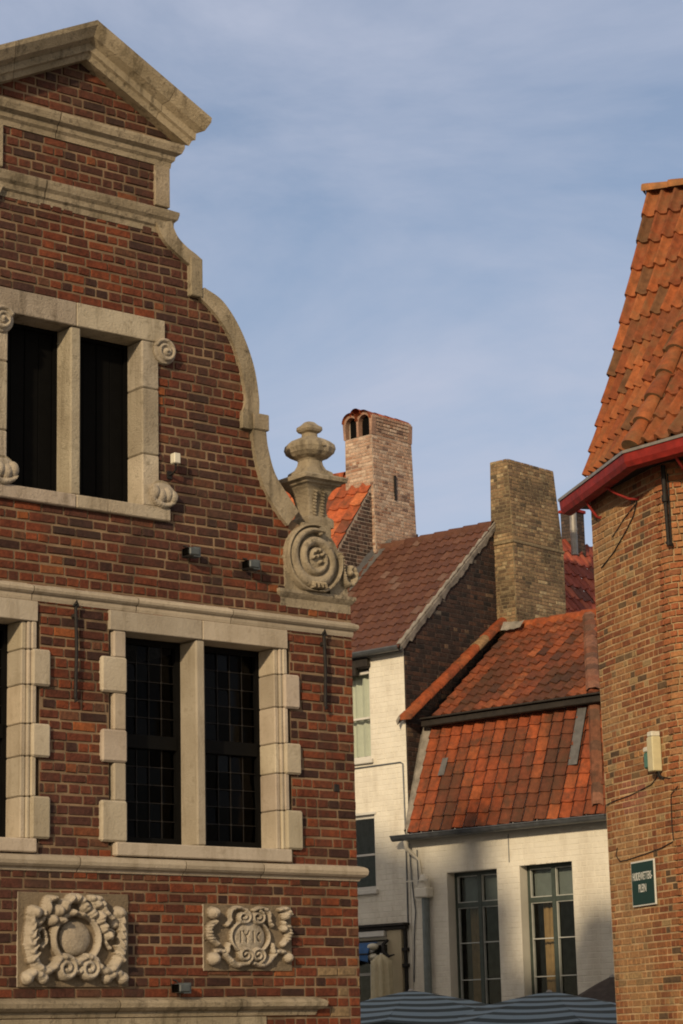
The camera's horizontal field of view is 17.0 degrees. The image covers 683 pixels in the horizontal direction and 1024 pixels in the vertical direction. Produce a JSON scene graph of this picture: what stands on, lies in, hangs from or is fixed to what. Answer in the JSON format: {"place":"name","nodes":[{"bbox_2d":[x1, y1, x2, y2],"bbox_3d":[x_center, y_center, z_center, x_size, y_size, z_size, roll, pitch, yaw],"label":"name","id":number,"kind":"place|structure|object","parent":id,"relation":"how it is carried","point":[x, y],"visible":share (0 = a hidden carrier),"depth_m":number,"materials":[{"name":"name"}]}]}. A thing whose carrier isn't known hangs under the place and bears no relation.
{"place":"outdoors","nodes":[
{"label":"outdoors","id":0,"kind":"place"},
{"bbox_2d":[0,0,682,546],"label":"sky","id":1,"kind":"structure","parent":0,"point":[424,214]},
{"bbox_2d":[558,510,595,612],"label":"red roofed house","id":2,"kind":"structure","parent":0,"point":[579,575],"depth_m":39.59,"materials":[{"name":"tile"}]},
{"bbox_2d":[558,178,682,1023],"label":"brick tower house","id":3,"kind":"structure","parent":0,"point":[627,492],"depth_m":24.42,"materials":[{"name":"brown brick"}]},
{"bbox_2d":[631,858,656,906],"bbox_3d":[3.159,3.880,23.945,0.025,0.470,0.530,3,-14,-19],"label":"street sign","id":4,"kind":"object","parent":3,"relation":"attached to","point":[643,879],"visible":1,"depth_m":23.91,"materials":[{"name":"green metal"}]},
{"bbox_2d":[643,731,663,778],"bbox_3d":[3.238,2.543,23.830,0.112,0.505,0.281,3,-14,-19],"label":"alarm box","id":5,"kind":"object","parent":3,"relation":"attached to","point":[652,757],"visible":1,"depth_m":23.75,"materials":[{"name":"beige plastic"}]},
{"label":"ground","id":6,"kind":"structure","parent":0,"visible":0},
{"bbox_2d":[0,20,368,1023],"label":"gabled house","id":7,"kind":"structure","parent":6,"relation":"on","point":[176,772],"depth_m":17.25,"materials":[{"name":"red brick"}]},
{"bbox_2d":[0,624,8,836],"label":"window","id":8,"kind":"structure","parent":7,"relation":"in","point":[3,627],"depth_m":16.34,"materials":[{"name":"black glass"}]},
{"bbox_2d":[125,637,181,844],"bbox_3d":[-1.482,1.717,17.077,0.655,1.550,0.070,9,-17,-38],"label":"window","id":9,"kind":"structure","parent":7,"relation":"in","point":[153,764],"depth_m":17.14,"materials":[{"name":"black glass"}]},
{"bbox_2d":[166,453,179,478],"bbox_3d":[-1.279,-0.350,17.395,0.058,0.180,0.124,9,-17,-38],"label":"sensor box","id":10,"kind":"object","parent":7,"relation":"attached to","point":[175,459],"visible":1,"depth_m":17.36,"materials":[{"name":"white plastic"}]},
{"bbox_2d":[171,979,190,993],"bbox_3d":[-1.165,3.422,16.529,0.118,0.106,0.129,9,-17,-38],"label":"floodlight","id":11,"kind":"object","parent":7,"relation":"attached to","point":[181,988],"visible":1,"depth_m":16.48,"materials":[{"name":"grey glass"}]},
{"bbox_2d":[182,545,200,558],"bbox_3d":[-1.146,0.293,17.338,0.118,0.106,0.129,9,-17,-38],"label":"floodlight","id":12,"kind":"object","parent":7,"relation":"attached to","point":[193,552],"visible":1,"depth_m":17.30,"materials":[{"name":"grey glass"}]},
{"bbox_2d":[204,646,261,847],"bbox_3d":[-0.899,1.810,17.532,0.672,1.550,0.070,9,-17,-38],"label":"window","id":13,"kind":"structure","parent":7,"relation":"in","point":[231,698],"depth_m":17.59,"materials":[{"name":"black glass"}]},
{"bbox_2d":[242,558,259,570],"bbox_3d":[-0.708,0.397,17.672,0.118,0.106,0.129,9,-17,-38],"label":"floodlight","id":14,"kind":"object","parent":7,"relation":"attached to","point":[251,565],"visible":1,"depth_m":17.63,"materials":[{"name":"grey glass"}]},
{"bbox_2d":[286,408,417,1001],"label":"orange roofed house","id":15,"kind":"structure","parent":6,"relation":"on","point":[370,507],"depth_m":38.43,"materials":[{"name":"brick"}]},
{"bbox_2d":[370,953,393,998],"bbox_3d":[0.612,7.902,32.911,0.560,3.070,0.560,-13,-17,41],"label":"folded parasol","id":16,"kind":"object","parent":6,"relation":"on","point":[381,976],"visible":0.55,"depth_m":33.08,"materials":[{"name":"beige fabric"}]},
{"bbox_2d":[360,989,489,1023],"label":"parasol","id":17,"kind":"object","parent":6,"relation":"on","point":[410,1006],"visible":0.69,"depth_m":27.81,"materials":[{"name":"fabric"}]},
{"bbox_2d":[348,521,577,1003],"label":"tall white house","id":18,"kind":"structure","parent":6,"relation":"on","point":[423,610],"depth_m":34.88,"materials":[{"name":"paint"}]},
{"bbox_2d":[352,667,373,764],"bbox_3d":[0.227,3.119,34.953,0.780,1.510,0.246,-13,-17,41],"label":"window","id":19,"kind":"structure","parent":18,"relation":"in","point":[361,686],"depth_m":34.98,"materials":[{"name":"white paint"}]},
{"bbox_2d":[356,815,378,894],"bbox_3d":[0.261,5.169,34.434,0.810,1.180,0.170,-13,-17,41],"label":"window","id":20,"kind":"structure","parent":18,"relation":"in","point":[362,890],"depth_m":34.26,"materials":[{"name":"white paint"}]},
{"bbox_2d":[359,942,378,961],"bbox_3d":[-0.035,6.568,34.021,1.350,0.298,0.270,-13,-17,41],"label":"hanging sign","id":21,"kind":"object","parent":18,"relation":"attached to","point":[364,953],"visible":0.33,"depth_m":33.57,"materials":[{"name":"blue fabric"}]},
{"bbox_2d":[360,941,386,981],"bbox_3d":[0.155,7.575,34.212,1.820,2.220,0.072,-13,-17,41],"label":"window","id":22,"kind":"structure","parent":18,"relation":"in","point":[361,974],"depth_m":34.08,"materials":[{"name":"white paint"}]},
{"bbox_2d":[367,939,394,963],"bbox_3d":[0.598,6.440,33.554,0.445,0.360,0.215,-6,-14,20],"label":"wall lamp","id":23,"kind":"object","parent":18,"relation":"attached to","point":[372,946],"visible":0.88,"depth_m":33.53,"materials":[{"name":"white plastic"}]},
{"bbox_2d":[389,459,613,1003],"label":"white house","id":24,"kind":"structure","parent":6,"relation":"on","point":[505,800],"depth_m":33.09,"materials":[{"name":"brick"}]},
{"bbox_2d":[454,870,500,1003],"bbox_3d":[2.080,6.692,32.742,0.921,3.080,0.221,-13,-18,41],"label":"window","id":25,"kind":"structure","parent":24,"relation":"in","point":[479,888],"depth_m":32.99,"materials":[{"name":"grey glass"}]},
{"bbox_2d":[527,862,576,994],"bbox_3d":[3.063,6.456,31.878,0.921,3.100,0.221,-13,-18,41],"label":"window","id":26,"kind":"structure","parent":24,"relation":"in","point":[553,881],"depth_m":32.13,"materials":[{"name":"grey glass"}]},
{"bbox_2d":[451,990,616,1023],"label":"parasol","id":27,"kind":"object","parent":6,"relation":"on","point":[548,1007],"visible":0.82,"depth_m":26.96,"materials":[{"name":"fabric"}]},
{"bbox_2d":[577,974,615,1018],"bbox_3d":[3.528,7.236,29.303,1.866,2.589,1.866,0,-13,-6],"label":"parasol","id":28,"kind":"object","parent":6,"relation":"on","point":[603,990],"visible":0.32,"depth_m":29.28,"materials":[{"name":"brown fabric"}]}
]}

